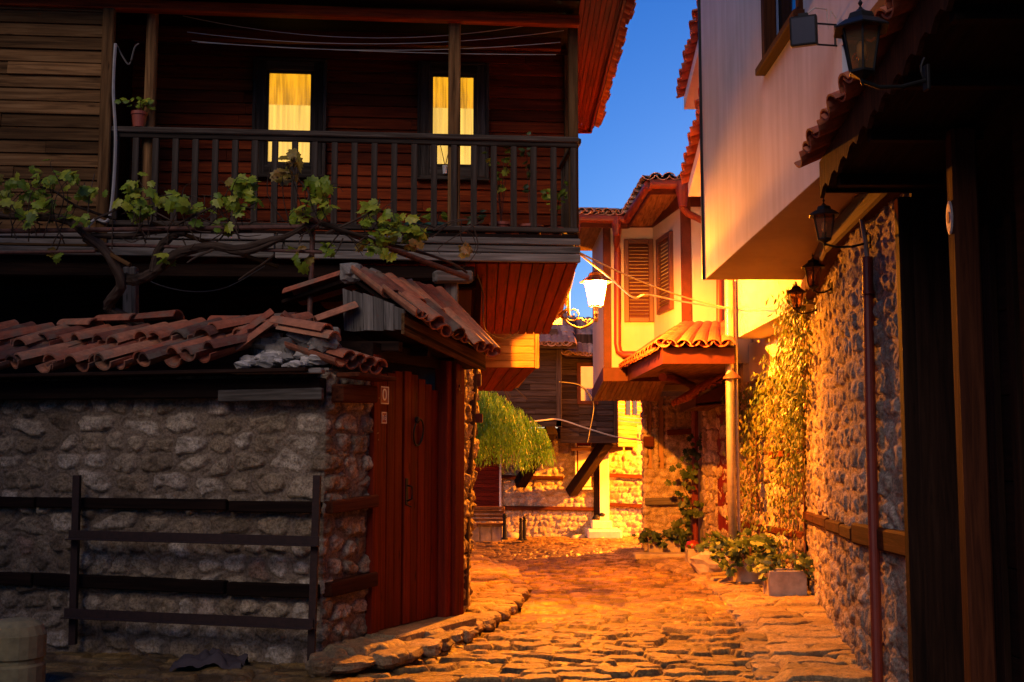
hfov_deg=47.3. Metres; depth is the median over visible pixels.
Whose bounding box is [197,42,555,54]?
clothes line
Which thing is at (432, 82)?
window
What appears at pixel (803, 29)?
flood light
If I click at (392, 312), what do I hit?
gate canopy
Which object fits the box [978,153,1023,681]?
door
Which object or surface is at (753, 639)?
kerb
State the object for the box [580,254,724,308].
cable
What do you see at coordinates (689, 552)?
planter
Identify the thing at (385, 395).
house number plate
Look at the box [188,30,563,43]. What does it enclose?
clothes line
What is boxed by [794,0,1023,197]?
door canopy
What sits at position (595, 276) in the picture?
street lamp
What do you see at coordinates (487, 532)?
bench
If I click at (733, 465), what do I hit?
steel pole
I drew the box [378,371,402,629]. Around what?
door leaf
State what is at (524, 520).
bollard
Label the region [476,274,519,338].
cable
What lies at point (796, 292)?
wall lantern
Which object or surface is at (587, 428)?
cable
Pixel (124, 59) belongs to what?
cable
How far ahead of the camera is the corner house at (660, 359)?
18.50 m
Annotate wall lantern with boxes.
[787,282,817,313]
[801,254,832,293]
[809,198,870,248]
[834,0,930,91]
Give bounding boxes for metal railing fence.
[60,475,320,660]
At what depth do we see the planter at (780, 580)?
13.21 m
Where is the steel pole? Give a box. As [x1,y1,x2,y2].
[723,280,741,560]
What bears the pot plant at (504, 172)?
on the wooden house at (358, 128)
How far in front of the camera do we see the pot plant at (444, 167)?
12.55 m
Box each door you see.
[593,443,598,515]
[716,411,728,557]
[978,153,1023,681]
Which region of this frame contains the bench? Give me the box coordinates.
[471,507,504,541]
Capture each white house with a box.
[676,0,813,591]
[698,0,1023,681]
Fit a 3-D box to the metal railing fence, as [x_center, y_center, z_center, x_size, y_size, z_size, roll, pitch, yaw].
[-2.479,1.759,8.997,2.204,1.458,0.158,-2,-6,17]
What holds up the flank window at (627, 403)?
in the boarded house at (579, 487)
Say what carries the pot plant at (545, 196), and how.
on the wooden house at (358, 128)
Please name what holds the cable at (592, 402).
attached to the boarded house at (579, 487)
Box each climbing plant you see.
[664,431,704,551]
[716,281,812,570]
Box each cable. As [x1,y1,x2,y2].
[88,43,116,226]
[117,43,138,64]
[136,266,264,291]
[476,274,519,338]
[530,418,641,440]
[559,381,593,441]
[580,252,729,308]
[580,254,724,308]
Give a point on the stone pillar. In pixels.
(477, 417)
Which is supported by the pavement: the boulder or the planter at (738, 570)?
the planter at (738, 570)
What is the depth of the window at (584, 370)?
26.59 m
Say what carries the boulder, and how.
on the kerb
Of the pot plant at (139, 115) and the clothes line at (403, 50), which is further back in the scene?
the clothes line at (403, 50)
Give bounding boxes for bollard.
[0,617,46,681]
[501,513,507,539]
[518,518,523,540]
[522,516,526,540]
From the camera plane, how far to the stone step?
19.45 m
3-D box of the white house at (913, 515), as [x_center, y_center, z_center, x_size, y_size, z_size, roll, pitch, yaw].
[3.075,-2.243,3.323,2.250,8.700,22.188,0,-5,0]
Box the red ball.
[685,540,698,548]
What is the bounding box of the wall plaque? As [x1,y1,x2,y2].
[946,201,952,234]
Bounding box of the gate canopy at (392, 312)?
[282,262,500,370]
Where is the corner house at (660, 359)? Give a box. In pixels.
[576,172,751,557]
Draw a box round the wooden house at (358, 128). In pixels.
[0,0,635,613]
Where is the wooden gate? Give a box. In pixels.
[361,342,475,640]
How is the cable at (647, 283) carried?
attached to the steel pole
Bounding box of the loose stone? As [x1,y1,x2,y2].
[507,532,518,537]
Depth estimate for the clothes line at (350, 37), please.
11.69 m
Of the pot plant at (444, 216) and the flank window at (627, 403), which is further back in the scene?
the flank window at (627, 403)
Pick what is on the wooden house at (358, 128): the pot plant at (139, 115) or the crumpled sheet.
the pot plant at (139, 115)
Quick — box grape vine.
[0,148,483,325]
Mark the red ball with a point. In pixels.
(692, 543)
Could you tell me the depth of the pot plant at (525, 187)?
11.73 m
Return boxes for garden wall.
[0,301,395,663]
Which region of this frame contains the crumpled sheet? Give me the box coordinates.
[170,647,249,671]
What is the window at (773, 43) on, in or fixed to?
in the white house at (913, 515)
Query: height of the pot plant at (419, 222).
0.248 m
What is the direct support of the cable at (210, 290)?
hanging from the wooden house at (358, 128)
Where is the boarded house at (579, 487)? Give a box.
[473,313,642,538]
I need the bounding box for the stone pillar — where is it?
[464,369,482,605]
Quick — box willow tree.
[475,388,556,474]
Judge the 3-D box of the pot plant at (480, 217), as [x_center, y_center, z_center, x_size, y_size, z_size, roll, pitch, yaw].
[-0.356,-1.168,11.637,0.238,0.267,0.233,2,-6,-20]
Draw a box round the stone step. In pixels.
[632,552,684,559]
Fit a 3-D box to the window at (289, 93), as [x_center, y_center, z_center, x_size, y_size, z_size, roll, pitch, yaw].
[-2.379,-2.379,12.511,0.789,1.304,0.080,0,-6,-5]
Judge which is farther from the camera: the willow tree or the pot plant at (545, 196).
the willow tree
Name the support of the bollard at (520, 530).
on the street
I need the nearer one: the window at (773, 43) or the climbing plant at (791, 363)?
the window at (773, 43)
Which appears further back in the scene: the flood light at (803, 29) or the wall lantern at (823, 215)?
the wall lantern at (823, 215)
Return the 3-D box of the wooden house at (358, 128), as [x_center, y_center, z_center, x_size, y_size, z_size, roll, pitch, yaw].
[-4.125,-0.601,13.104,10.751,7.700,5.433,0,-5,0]
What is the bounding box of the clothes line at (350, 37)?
[184,16,522,37]
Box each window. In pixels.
[250,57,326,179]
[417,61,489,181]
[575,443,591,489]
[577,363,597,403]
[625,401,636,414]
[755,0,804,75]
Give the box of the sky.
[542,0,697,427]
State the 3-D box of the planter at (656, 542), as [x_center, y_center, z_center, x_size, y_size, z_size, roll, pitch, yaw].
[2.581,3.436,20.033,1.118,0.498,0.808,0,-5,0]
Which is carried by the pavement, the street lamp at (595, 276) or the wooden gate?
the wooden gate
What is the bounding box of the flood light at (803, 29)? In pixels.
[789,7,836,47]
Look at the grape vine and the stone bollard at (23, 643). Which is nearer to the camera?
the stone bollard at (23, 643)
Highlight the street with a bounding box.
[44,536,774,681]
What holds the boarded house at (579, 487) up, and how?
on the ground
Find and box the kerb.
[305,555,781,679]
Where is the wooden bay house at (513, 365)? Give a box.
[478,332,538,390]
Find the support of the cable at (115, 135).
attached to the wooden house at (358, 128)
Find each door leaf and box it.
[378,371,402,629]
[400,371,437,624]
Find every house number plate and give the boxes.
[381,386,388,404]
[381,412,386,423]
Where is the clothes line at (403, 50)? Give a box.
[192,40,559,50]
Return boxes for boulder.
[689,550,728,573]
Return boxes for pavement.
[323,547,871,681]
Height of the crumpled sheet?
0.154 m
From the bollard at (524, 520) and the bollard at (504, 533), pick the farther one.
the bollard at (524, 520)
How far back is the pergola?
10.19 m
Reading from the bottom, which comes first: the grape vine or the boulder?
the boulder
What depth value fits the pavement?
10.30 m
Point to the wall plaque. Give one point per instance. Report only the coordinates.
(949, 216)
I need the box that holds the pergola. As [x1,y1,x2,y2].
[0,213,469,320]
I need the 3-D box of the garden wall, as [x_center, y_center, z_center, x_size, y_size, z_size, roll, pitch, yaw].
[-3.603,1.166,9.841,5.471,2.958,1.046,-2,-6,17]
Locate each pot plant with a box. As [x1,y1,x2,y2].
[114,96,154,126]
[404,213,423,224]
[421,208,447,232]
[437,145,460,173]
[464,209,486,233]
[482,147,510,233]
[517,131,543,234]
[540,176,567,234]
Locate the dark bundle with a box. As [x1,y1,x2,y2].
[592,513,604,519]
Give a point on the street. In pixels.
(595, 610)
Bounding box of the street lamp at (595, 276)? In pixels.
[558,265,611,328]
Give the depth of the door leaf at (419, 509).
10.05 m
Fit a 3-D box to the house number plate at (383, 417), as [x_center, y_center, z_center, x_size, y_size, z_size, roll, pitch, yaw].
[-1.053,0.630,9.608,0.012,0.100,0.085,-3,-6,27]
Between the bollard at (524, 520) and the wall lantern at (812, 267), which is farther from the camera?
the bollard at (524, 520)
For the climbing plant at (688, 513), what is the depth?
20.17 m
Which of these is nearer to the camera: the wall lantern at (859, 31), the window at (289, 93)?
the wall lantern at (859, 31)
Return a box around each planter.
[631,527,692,551]
[685,533,714,562]
[694,528,783,582]
[744,552,814,596]
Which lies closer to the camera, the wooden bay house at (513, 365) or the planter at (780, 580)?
the planter at (780, 580)
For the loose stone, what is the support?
on the street
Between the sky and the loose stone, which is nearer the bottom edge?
the loose stone

